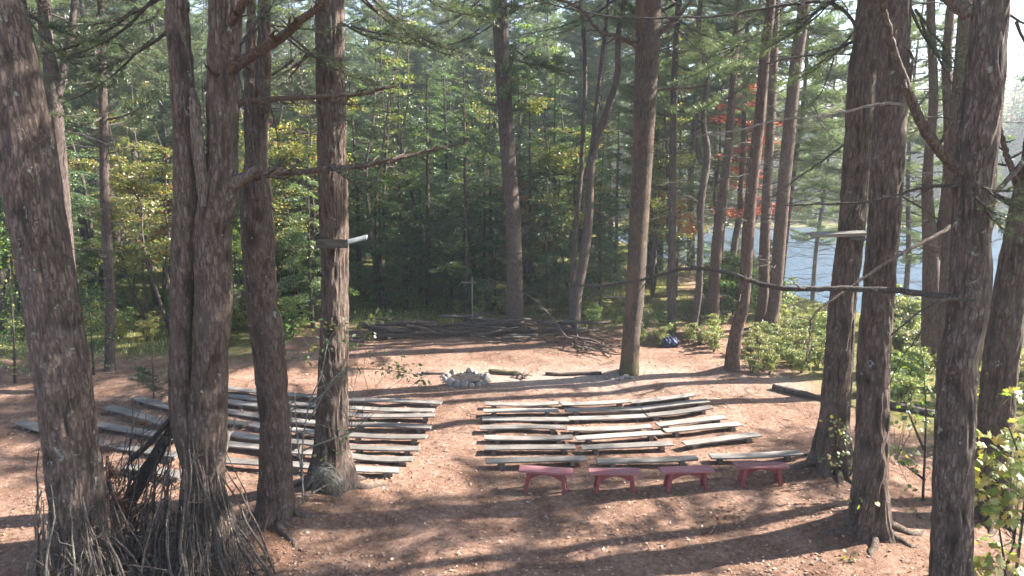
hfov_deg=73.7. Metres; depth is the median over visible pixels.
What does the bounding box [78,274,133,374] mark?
maple sapling
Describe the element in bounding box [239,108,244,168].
thin tree
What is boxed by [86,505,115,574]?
stick
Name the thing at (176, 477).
plank bench
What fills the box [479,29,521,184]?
pine tree
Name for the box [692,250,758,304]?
shrub
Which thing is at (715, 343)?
shrub
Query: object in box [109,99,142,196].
thin tree
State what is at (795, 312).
shrub
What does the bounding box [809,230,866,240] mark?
nailed plank
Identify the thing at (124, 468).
stick
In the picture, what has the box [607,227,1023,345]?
lake water
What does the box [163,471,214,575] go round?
stick
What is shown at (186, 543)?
stick
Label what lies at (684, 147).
pine tree
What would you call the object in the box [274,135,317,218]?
maple tree
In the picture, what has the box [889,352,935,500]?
maple sapling
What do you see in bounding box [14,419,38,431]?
plank bench
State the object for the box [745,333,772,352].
shrub
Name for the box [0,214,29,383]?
shrub
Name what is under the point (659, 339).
shrub
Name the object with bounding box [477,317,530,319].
log
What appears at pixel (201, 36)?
pine tree
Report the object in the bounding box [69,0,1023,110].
sky
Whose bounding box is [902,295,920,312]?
shrub
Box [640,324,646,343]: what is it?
shrub
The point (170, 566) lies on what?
stick
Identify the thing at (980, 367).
shrub
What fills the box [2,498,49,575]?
stick
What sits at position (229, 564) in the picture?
stick
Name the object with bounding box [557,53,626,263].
hemlock tree
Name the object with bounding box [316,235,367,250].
board shelf
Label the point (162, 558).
stick
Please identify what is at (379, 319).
log
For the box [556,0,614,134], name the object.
pine tree
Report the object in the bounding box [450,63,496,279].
thin tree
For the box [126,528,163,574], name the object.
stick
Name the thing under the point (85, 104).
pine tree
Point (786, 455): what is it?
plank bench
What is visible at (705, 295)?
shrub
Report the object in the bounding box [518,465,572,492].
red bench
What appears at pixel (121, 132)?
pine tree
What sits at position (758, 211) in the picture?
maple tree
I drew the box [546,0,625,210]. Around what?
pine tree
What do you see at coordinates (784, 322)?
shrub
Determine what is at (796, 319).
shrub
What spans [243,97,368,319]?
maple tree
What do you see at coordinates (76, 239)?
hemlock tree
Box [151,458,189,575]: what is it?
stick
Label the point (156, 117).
pine tree
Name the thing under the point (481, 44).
pine tree
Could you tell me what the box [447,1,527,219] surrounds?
pine tree
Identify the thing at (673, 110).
pine tree
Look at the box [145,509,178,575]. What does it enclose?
stick
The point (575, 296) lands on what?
leaning tree
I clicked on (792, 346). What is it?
shrub
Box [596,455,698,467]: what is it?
plank bench
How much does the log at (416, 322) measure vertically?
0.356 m
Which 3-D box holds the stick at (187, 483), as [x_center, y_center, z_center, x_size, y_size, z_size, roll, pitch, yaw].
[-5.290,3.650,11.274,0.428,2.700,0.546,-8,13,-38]
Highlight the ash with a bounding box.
[450,373,482,382]
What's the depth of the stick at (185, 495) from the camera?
11.06 m
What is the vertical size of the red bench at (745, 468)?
0.491 m
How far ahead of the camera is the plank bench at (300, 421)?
18.55 m
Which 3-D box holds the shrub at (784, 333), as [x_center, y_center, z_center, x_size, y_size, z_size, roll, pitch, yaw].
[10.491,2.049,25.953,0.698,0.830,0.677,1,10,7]
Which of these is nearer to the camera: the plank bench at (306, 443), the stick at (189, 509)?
the stick at (189, 509)
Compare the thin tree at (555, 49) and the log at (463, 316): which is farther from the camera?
the thin tree at (555, 49)
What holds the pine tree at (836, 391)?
on the ground at (468, 459)
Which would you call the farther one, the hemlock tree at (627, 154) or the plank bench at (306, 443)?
the hemlock tree at (627, 154)
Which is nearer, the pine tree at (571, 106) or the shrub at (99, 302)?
the shrub at (99, 302)
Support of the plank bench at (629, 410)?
on the ground at (468, 459)
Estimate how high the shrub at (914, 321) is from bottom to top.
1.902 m
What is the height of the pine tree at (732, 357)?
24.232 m
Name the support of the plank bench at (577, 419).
on the ground at (468, 459)
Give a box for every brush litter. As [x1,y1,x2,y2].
[350,316,609,341]
[536,321,622,350]
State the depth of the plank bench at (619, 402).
20.02 m
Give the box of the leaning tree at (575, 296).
[568,0,626,335]
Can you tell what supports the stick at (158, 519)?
on the ground at (468, 459)
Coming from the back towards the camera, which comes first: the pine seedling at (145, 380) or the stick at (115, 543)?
the pine seedling at (145, 380)
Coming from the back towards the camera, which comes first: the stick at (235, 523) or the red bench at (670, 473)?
the red bench at (670, 473)
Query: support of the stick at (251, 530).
on the ground at (468, 459)
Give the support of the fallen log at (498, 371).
on the ground at (468, 459)
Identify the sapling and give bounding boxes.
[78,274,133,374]
[284,306,430,503]
[818,414,853,478]
[841,497,879,522]
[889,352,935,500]
[973,386,1023,575]
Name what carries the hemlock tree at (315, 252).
on the ground at (468, 459)
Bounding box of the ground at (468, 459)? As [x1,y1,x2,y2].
[0,89,1023,575]
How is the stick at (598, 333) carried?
on the brush litter at (581, 340)
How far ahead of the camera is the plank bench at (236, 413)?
19.10 m
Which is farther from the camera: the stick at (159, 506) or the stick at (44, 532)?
the stick at (159, 506)
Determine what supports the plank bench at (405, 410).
on the ground at (468, 459)
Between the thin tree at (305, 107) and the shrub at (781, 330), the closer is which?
the shrub at (781, 330)
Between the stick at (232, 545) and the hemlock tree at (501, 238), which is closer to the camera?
the stick at (232, 545)
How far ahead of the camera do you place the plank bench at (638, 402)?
20.32 m
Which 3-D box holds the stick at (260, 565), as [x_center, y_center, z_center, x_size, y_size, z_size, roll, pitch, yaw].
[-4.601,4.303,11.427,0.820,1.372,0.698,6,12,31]
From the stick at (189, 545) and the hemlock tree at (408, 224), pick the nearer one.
the stick at (189, 545)
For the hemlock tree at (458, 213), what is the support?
on the ground at (468, 459)
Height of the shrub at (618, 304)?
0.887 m
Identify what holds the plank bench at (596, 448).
on the ground at (468, 459)
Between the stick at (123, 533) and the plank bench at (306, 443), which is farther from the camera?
the plank bench at (306, 443)
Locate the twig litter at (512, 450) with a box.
[0,324,976,563]
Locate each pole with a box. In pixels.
[108,429,171,523]
[117,423,172,530]
[131,416,171,460]
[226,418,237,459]
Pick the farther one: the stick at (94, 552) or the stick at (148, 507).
the stick at (148, 507)
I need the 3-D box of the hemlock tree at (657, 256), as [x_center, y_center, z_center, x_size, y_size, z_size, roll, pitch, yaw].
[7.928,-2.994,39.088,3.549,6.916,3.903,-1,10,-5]
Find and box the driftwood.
[512,370,531,376]
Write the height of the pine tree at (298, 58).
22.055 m
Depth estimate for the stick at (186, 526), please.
11.12 m
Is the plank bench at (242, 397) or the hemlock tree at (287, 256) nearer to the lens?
the plank bench at (242, 397)
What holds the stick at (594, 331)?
on the brush litter at (581, 340)
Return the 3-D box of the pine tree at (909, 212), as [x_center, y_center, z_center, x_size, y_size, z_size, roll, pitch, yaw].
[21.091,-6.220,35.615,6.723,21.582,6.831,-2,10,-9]
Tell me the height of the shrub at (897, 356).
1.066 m
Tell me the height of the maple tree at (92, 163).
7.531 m
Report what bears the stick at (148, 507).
on the ground at (468, 459)
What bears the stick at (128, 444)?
on the ground at (468, 459)
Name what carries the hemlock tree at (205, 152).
on the ground at (468, 459)
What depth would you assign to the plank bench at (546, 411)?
19.17 m
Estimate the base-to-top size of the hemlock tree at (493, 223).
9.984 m
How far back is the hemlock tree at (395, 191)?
39.09 m
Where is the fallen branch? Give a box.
[475,278,578,351]
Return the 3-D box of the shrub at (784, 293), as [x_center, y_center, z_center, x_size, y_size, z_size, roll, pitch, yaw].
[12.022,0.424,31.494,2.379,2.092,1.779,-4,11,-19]
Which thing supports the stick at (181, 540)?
on the ground at (468, 459)
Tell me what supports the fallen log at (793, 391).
on the ground at (468, 459)
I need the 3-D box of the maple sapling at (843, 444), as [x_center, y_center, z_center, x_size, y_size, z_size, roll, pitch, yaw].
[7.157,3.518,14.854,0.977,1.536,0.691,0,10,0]
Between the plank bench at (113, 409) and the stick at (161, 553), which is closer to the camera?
the stick at (161, 553)
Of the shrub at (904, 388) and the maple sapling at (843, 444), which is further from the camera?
the shrub at (904, 388)
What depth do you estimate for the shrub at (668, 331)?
27.70 m
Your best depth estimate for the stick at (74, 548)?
10.44 m
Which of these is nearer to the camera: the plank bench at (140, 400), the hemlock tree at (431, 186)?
the plank bench at (140, 400)
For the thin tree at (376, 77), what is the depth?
34.34 m
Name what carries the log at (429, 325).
on the log at (417, 326)
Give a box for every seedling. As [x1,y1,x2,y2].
[127,361,167,397]
[148,320,158,398]
[841,547,857,561]
[907,506,925,518]
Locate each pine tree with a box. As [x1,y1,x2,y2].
[0,0,74,234]
[0,0,128,575]
[0,234,10,283]
[26,0,143,267]
[30,0,96,218]
[30,0,125,292]
[33,0,207,371]
[37,0,474,575]
[52,0,156,277]
[53,0,119,189]
[56,5,88,189]
[67,108,88,190]
[73,72,122,206]
[77,3,141,222]
[85,0,167,269]
[92,0,206,277]
[95,0,206,220]
[107,2,167,241]
[116,6,197,247]
[140,0,207,202]
[146,1,242,205]
[166,0,244,160]
[198,0,278,155]
[203,0,508,497]
[204,0,257,167]
[238,0,382,549]
[238,3,292,232]
[240,0,349,284]
[257,0,309,217]
[274,12,316,163]
[283,4,347,134]
[284,0,370,186]
[345,0,393,235]
[345,0,445,189]
[345,16,372,191]
[346,0,425,270]
[361,0,431,221]
[405,0,596,331]
[410,0,478,251]
[414,0,474,211]
[427,0,493,214]
[428,29,462,170]
[447,0,514,234]
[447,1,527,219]
[468,0,530,238]
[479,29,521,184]
[488,0,763,375]
[508,0,539,171]
[511,0,571,228]
[524,1,571,187]
[524,4,572,190]
[530,72,570,169]
[534,0,896,489]
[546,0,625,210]
[547,83,570,191]
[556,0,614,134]
[558,38,613,177]
[561,0,635,235]
[574,0,1023,575]
[576,0,634,232]
[595,0,761,333]
[598,38,631,205]
[606,0,722,287]
[608,0,696,169]
[619,47,668,215]
[622,1,713,265]
[656,2,717,259]
[662,0,732,266]
[667,0,845,372]
[680,2,749,245]
[683,0,790,322]
[684,0,779,257]
[703,0,814,249]
[709,0,835,327]
[710,1,779,268]
[721,0,855,296]
[726,0,846,334]
[775,1,850,300]
[779,0,944,271]
[795,128,1023,539]
[816,0,966,559]
[851,0,1004,371]
[857,0,1015,305]
[899,0,1023,389]
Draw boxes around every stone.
[446,377,454,385]
[454,380,460,386]
[461,380,468,387]
[466,367,473,373]
[484,375,491,381]
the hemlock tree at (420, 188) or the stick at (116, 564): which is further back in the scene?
the hemlock tree at (420, 188)
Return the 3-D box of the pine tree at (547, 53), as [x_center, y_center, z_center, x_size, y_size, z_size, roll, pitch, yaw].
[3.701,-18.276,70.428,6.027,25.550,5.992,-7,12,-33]
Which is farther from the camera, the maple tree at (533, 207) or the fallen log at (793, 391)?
the maple tree at (533, 207)
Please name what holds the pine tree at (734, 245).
on the ground at (468, 459)
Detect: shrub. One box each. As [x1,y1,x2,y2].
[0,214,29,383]
[0,268,19,311]
[0,310,25,340]
[81,299,131,342]
[115,307,137,341]
[118,287,143,316]
[135,311,158,341]
[231,284,244,324]
[231,305,246,327]
[277,287,281,311]
[280,302,301,331]
[281,305,307,338]
[288,286,320,315]
[442,313,454,323]
[533,298,545,310]
[547,297,561,312]
[566,287,591,310]
[568,293,588,316]
[584,302,606,325]
[606,304,623,322]
[609,297,625,311]
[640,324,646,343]
[640,330,646,343]
[642,317,651,331]
[647,324,667,343]
[653,308,666,328]
[654,332,668,345]
[659,316,679,335]
[663,325,676,334]
[680,322,698,341]
[682,258,709,288]
[684,302,692,312]
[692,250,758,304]
[693,329,707,344]
[696,263,739,299]
[699,323,720,340]
[700,301,706,313]
[700,312,721,333]
[700,329,719,345]
[701,299,706,312]
[701,330,725,351]
[703,251,756,314]
[711,316,726,327]
[719,310,730,323]
[720,274,755,306]
[731,259,796,315]
[741,335,768,356]
[741,348,765,372]
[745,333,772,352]
[746,324,773,352]
[752,239,786,298]
[757,345,785,366]
[759,321,780,336]
[763,355,781,373]
[764,323,778,338]
[764,335,786,354]
[772,339,789,357]
[777,326,801,338]
[778,302,792,323]
[778,316,794,332]
[778,339,795,360]
[780,330,795,347]
[781,276,798,307]
[783,346,799,365]
[785,329,808,350]
[787,305,803,317]
[788,317,801,331]
[788,318,807,339]
[790,348,816,372]
[800,335,821,360]
[800,345,817,363]
[805,332,825,366]
[806,303,823,313]
[806,311,826,332]
[808,314,826,337]
[810,311,826,328]
[812,320,826,335]
[816,329,825,347]
[816,349,824,366]
[890,349,934,392]
[890,355,910,375]
[890,371,927,403]
[890,372,929,403]
[891,349,909,368]
[892,310,906,338]
[892,321,911,352]
[892,326,920,350]
[893,302,920,329]
[894,295,913,313]
[894,297,920,330]
[895,282,908,312]
[896,327,920,358]
[901,345,936,377]
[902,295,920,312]
[977,347,983,394]
[1016,381,1023,427]
[1018,353,1023,396]
[1020,346,1023,369]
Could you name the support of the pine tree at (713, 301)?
on the ground at (468, 459)
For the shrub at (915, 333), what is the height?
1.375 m
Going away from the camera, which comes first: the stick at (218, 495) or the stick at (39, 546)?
the stick at (39, 546)
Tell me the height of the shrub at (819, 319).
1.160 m
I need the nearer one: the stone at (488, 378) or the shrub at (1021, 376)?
the shrub at (1021, 376)
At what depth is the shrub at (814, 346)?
23.85 m
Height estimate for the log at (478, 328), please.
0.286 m
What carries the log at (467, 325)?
on the log at (488, 333)
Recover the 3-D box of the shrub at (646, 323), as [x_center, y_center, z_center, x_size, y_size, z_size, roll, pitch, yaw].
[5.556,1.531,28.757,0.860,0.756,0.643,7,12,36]
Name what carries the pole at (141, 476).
on the ground at (468, 459)
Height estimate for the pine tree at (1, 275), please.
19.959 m
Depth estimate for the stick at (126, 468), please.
12.19 m
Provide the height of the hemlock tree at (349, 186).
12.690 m
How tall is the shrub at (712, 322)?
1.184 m
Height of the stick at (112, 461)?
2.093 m
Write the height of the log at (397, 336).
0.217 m
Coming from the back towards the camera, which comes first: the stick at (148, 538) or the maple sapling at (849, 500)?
the maple sapling at (849, 500)
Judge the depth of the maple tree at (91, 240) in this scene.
30.96 m
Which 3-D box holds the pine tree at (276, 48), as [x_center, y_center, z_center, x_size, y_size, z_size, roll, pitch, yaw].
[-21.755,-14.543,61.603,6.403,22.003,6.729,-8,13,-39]
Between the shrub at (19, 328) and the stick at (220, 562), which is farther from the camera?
the shrub at (19, 328)
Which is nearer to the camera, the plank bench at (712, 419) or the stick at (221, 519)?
the stick at (221, 519)
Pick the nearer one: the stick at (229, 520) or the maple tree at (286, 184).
the stick at (229, 520)
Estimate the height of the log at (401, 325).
0.326 m
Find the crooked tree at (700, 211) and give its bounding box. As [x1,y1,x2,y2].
[665,0,736,337]
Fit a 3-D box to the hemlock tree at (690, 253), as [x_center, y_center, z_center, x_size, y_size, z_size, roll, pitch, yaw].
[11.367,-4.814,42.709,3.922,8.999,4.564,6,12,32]
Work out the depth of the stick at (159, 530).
11.18 m
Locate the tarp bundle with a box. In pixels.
[662,335,677,346]
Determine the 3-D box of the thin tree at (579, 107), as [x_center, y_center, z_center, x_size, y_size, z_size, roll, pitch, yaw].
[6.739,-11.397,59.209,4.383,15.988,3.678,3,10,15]
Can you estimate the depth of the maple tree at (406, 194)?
53.55 m
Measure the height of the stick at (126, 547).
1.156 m
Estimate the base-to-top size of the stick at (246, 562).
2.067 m
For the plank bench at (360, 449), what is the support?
on the ground at (468, 459)
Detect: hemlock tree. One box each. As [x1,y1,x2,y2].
[0,37,127,309]
[9,157,102,291]
[68,169,100,257]
[73,234,116,320]
[153,96,241,283]
[237,126,244,268]
[268,141,290,268]
[268,141,291,281]
[276,144,320,291]
[276,154,320,294]
[276,157,358,327]
[277,217,320,313]
[306,120,374,268]
[315,37,401,294]
[315,117,381,260]
[347,89,377,246]
[349,149,413,309]
[354,204,377,260]
[364,135,423,262]
[370,35,441,284]
[379,50,472,304]
[381,120,458,293]
[409,34,493,266]
[409,156,430,224]
[414,54,505,311]
[415,192,485,297]
[417,151,467,259]
[421,136,444,238]
[430,150,471,265]
[445,113,521,296]
[456,71,518,285]
[478,129,521,260]
[480,39,549,251]
[486,165,523,278]
[496,73,572,304]
[500,131,537,234]
[521,132,586,308]
[522,53,595,290]
[550,141,613,272]
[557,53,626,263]
[573,127,627,294]
[578,80,648,278]
[578,97,625,239]
[581,221,622,314]
[612,145,631,239]
[615,184,678,287]
[648,112,695,270]
[660,146,713,274]
[664,162,712,265]
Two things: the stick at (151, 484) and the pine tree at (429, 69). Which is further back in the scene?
the pine tree at (429, 69)
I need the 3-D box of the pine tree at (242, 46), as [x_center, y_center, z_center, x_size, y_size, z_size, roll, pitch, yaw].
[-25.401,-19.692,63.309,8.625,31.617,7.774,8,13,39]
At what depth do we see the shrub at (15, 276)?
31.10 m
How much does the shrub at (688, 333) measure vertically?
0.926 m
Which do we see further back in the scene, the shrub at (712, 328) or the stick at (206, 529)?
the shrub at (712, 328)
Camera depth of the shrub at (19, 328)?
27.53 m
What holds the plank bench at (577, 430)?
on the ground at (468, 459)
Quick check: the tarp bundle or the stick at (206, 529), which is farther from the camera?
the tarp bundle
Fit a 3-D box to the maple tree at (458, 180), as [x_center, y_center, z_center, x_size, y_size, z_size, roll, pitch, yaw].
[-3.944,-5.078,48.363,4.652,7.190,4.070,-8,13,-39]
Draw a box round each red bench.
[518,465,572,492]
[588,468,641,493]
[658,465,714,491]
[732,461,789,486]
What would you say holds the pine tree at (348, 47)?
on the ground at (468, 459)
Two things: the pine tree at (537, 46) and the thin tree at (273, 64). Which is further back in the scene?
the pine tree at (537, 46)
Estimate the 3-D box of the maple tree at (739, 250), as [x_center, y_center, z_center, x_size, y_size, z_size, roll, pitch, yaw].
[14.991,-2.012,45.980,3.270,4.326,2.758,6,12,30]
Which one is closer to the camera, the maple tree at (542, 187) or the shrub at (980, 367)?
the shrub at (980, 367)
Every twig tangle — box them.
[110,478,211,575]
[139,535,269,575]
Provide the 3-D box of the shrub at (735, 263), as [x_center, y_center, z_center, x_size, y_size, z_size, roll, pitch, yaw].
[10.637,-0.077,31.817,3.550,3.122,2.655,1,10,6]
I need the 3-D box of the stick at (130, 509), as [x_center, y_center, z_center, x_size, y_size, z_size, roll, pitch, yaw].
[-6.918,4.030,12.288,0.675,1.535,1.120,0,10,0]
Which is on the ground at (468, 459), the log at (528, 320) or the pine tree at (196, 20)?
the pine tree at (196, 20)
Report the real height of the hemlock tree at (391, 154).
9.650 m
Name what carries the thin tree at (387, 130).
on the ground at (468, 459)
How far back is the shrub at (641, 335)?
26.91 m
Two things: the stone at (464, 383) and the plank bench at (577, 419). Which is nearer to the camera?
the plank bench at (577, 419)
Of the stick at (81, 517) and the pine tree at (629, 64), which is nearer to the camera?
the stick at (81, 517)
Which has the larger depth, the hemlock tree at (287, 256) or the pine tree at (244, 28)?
the pine tree at (244, 28)
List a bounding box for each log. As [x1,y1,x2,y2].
[348,332,412,338]
[348,332,430,338]
[349,330,383,333]
[349,338,363,344]
[357,326,405,329]
[358,322,394,331]
[361,318,397,322]
[368,328,414,333]
[372,328,417,333]
[373,329,407,333]
[375,320,441,330]
[376,328,442,337]
[384,322,397,326]
[398,318,437,324]
[406,324,435,332]
[416,323,464,328]
[419,327,488,331]
[421,371,446,374]
[436,329,511,335]
[438,312,494,318]
[442,323,496,326]
[459,326,522,329]
[459,331,494,336]
[463,324,533,331]
[464,318,496,325]
[470,329,506,337]
[472,319,541,324]
[473,321,533,325]
[474,318,524,321]
[476,335,523,344]
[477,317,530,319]
[488,369,518,374]
[489,322,555,326]
[497,331,531,334]
[501,333,573,341]
[502,333,538,336]
[527,331,574,339]
[537,321,609,324]
[538,320,593,325]
[538,326,586,330]
[545,371,601,375]
[772,384,819,400]
[889,401,934,416]
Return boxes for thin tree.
[36,21,103,299]
[94,98,131,254]
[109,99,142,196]
[111,66,172,305]
[204,69,244,288]
[238,6,291,187]
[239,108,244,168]
[283,59,318,212]
[287,4,316,233]
[304,84,317,217]
[348,15,406,302]
[352,9,427,268]
[358,45,409,308]
[373,60,409,245]
[379,20,443,295]
[419,96,441,236]
[435,64,471,183]
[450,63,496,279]
[462,63,494,201]
[474,50,506,244]
[489,10,550,284]
[545,44,571,238]
[567,72,613,236]
[591,67,624,250]
[625,57,698,296]
[652,39,699,295]
[698,55,740,217]
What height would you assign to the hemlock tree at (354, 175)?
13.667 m
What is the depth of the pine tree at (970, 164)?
9.81 m
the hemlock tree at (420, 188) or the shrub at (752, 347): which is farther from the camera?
the hemlock tree at (420, 188)
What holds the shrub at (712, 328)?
on the ground at (468, 459)
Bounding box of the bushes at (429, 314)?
[0,246,1023,375]
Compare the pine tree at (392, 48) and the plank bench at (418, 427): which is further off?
the pine tree at (392, 48)
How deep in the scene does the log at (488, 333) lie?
27.84 m
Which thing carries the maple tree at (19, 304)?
on the ground at (468, 459)
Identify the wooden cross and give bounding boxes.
[461,277,475,318]
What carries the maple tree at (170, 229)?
on the ground at (468, 459)
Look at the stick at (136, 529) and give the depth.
11.48 m
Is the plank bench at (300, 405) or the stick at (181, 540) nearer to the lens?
the stick at (181, 540)
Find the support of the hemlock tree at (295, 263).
on the ground at (468, 459)
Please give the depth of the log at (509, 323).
28.49 m
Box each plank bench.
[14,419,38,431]
[98,421,163,437]
[99,438,177,461]
[102,405,165,427]
[121,463,181,481]
[129,396,168,409]
[226,458,258,465]
[227,419,249,428]
[227,430,258,440]
[228,386,295,396]
[228,394,292,403]
[228,399,293,409]
[228,409,290,419]
[228,441,258,449]
[248,422,290,431]
[290,418,348,426]
[290,427,348,437]
[291,401,350,408]
[292,408,355,417]
[292,439,313,449]
[292,449,351,457]
[293,461,309,472]
[294,393,349,400]
[348,422,431,432]
[349,397,442,407]
[349,432,427,443]
[350,406,434,413]
[350,444,420,455]
[352,453,413,465]
[355,413,435,421]
[356,466,398,477]
[480,424,564,433]
[482,416,568,424]
[483,408,558,416]
[484,434,572,443]
[484,444,575,454]
[485,401,558,408]
[485,455,586,469]
[559,399,630,407]
[564,406,641,415]
[567,424,652,434]
[568,414,645,423]
[575,430,663,444]
[580,440,673,454]
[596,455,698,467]
[630,392,695,405]
[640,399,710,412]
[645,405,712,420]
[655,415,727,431]
[663,421,742,436]
[681,432,761,449]
[708,449,802,463]
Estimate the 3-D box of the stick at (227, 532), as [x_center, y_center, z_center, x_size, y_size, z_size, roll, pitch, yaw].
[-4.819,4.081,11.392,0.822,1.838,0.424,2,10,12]
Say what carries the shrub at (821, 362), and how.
on the ground at (468, 459)
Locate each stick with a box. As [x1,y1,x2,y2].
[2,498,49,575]
[18,515,54,575]
[20,492,49,575]
[21,483,55,575]
[25,530,41,575]
[26,490,45,575]
[30,500,77,575]
[33,448,70,575]
[36,481,67,575]
[44,532,71,575]
[46,470,100,575]
[51,508,95,575]
[57,513,91,575]
[63,545,87,575]
[68,492,105,575]
[69,524,84,575]
[70,496,122,575]
[75,475,105,575]
[75,501,108,575]
[75,527,96,575]
[76,485,112,575]
[84,504,153,575]
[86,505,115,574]
[90,467,121,574]
[90,518,144,575]
[99,514,121,575]
[99,541,141,575]
[104,452,122,509]
[106,481,162,575]
[106,503,135,575]
[108,403,143,481]
[108,443,121,497]
[110,427,170,486]
[110,454,140,536]
[110,499,137,561]
[110,528,143,571]
[111,411,168,489]
[111,429,135,513]
[111,436,172,506]
[111,438,139,516]
[111,462,133,552]
[112,510,133,575]
[112,527,145,575]
[112,540,132,574]
[114,442,163,514]
[115,489,137,550]
[116,524,150,575]
[117,446,166,524]
[118,398,151,527]
[118,408,168,503]
[118,552,138,574]
[119,477,158,537]
[120,465,144,550]
[121,437,172,519]
[122,428,158,489]
[122,471,166,568]
[124,429,170,555]
[126,402,152,519]
[126,464,178,537]
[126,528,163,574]
[127,445,195,575]
[128,447,162,566]
[129,439,173,548]
[129,465,173,541]
[132,436,170,567]
[133,468,174,575]
[134,465,173,545]
[134,478,174,531]
[139,466,174,575]
[139,491,173,575]
[140,435,172,535]
[141,461,168,573]
[142,455,180,527]
[144,480,174,575]
[144,492,211,575]
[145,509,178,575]
[145,513,172,575]
[150,441,164,545]
[150,490,167,575]
[150,502,183,575]
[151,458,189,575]
[151,516,169,575]
[151,541,202,575]
[154,458,167,575]
[154,465,188,569]
[155,434,193,575]
[157,538,175,575]
[160,515,211,575]
[162,514,182,575]
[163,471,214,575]
[163,475,176,575]
[164,522,194,575]
[165,506,181,555]
[169,502,176,565]
[169,524,198,562]
[171,496,211,568]
[171,509,178,574]
[172,511,216,575]
[174,464,210,575]
[176,459,228,575]
[177,462,201,575]
[177,479,218,575]
[178,439,211,575]
[179,449,204,575]
[180,428,208,553]
[183,439,206,570]
[188,525,211,572]
[188,530,221,575]
[191,450,221,573]
[192,503,228,575]
[195,488,213,575]
[198,475,236,575]
[200,485,246,575]
[203,456,221,550]
[203,522,246,575]
[205,480,239,575]
[207,504,239,565]
[208,487,259,575]
[210,463,248,575]
[212,480,254,575]
[214,462,247,575]
[214,504,268,575]
[218,464,251,574]
[218,477,249,573]
[219,487,250,564]
[219,500,233,569]
[219,502,272,575]
[219,504,246,570]
[221,474,273,566]
[224,485,241,562]
[225,444,275,573]
[225,469,273,548]
[225,470,249,552]
[227,516,253,575]
[231,531,283,575]
[546,338,566,342]
[552,336,604,339]
[568,335,607,346]
[571,347,620,354]
[574,345,615,351]
[577,331,614,335]
[579,327,612,332]
[580,344,607,350]
[584,341,617,346]
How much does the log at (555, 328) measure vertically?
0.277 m
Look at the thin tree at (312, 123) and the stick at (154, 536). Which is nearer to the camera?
the stick at (154, 536)
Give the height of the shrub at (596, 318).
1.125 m
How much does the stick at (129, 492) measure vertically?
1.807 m
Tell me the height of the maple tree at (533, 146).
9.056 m
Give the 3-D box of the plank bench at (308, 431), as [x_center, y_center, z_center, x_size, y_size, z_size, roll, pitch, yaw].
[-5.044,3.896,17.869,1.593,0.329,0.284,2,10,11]
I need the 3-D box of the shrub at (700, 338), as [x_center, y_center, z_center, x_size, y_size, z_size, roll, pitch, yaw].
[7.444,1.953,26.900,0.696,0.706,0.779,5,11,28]
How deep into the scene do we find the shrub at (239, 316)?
29.16 m
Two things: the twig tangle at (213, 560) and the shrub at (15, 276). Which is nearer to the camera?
the twig tangle at (213, 560)
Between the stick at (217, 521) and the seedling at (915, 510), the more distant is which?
the seedling at (915, 510)
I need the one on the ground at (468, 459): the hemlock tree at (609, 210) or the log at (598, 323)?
the hemlock tree at (609, 210)
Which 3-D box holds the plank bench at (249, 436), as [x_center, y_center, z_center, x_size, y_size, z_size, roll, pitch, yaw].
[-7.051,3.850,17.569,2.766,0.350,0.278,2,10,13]
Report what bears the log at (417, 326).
on the log at (409, 333)
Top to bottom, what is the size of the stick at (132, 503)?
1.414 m
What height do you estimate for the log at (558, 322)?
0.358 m
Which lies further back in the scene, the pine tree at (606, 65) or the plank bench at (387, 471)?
the pine tree at (606, 65)
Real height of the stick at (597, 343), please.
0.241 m
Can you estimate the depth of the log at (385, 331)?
27.87 m
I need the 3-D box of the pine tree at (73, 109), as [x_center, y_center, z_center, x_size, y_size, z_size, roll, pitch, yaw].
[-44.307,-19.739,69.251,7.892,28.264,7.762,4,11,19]
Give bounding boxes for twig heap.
[307,462,348,495]
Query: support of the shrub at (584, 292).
on the ground at (468, 459)
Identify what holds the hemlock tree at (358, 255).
on the ground at (468, 459)
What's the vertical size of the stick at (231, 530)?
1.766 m
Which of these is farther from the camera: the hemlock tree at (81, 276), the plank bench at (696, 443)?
the hemlock tree at (81, 276)
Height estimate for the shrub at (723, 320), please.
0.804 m
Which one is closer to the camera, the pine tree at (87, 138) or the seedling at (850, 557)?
the seedling at (850, 557)
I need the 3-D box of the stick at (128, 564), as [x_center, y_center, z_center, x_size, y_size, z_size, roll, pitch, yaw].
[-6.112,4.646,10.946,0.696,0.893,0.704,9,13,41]
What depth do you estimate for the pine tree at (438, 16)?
67.91 m
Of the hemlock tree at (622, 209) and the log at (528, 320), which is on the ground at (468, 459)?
the hemlock tree at (622, 209)
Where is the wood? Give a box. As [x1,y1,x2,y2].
[55,0,1023,225]
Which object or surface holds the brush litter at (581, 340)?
on the ground at (468, 459)
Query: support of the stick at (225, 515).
on the ground at (468, 459)
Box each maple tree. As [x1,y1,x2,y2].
[0,181,71,332]
[0,204,23,320]
[66,106,235,336]
[68,157,171,328]
[70,187,112,280]
[73,203,100,237]
[74,222,163,316]
[88,114,161,260]
[116,197,134,231]
[127,184,172,308]
[129,142,172,231]
[152,153,238,264]
[232,210,245,317]
[233,204,315,286]
[234,128,299,298]
[239,110,317,245]
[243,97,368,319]
[268,134,318,252]
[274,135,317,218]
[346,113,418,224]
[373,142,430,254]
[436,166,488,225]
[447,133,500,241]
[490,181,564,286]
[516,96,623,299]
[524,145,562,241]
[526,168,557,216]
[550,133,598,216]
[556,124,610,218]
[610,115,708,296]
[620,155,712,281]
[705,83,801,223]
[724,227,758,255]

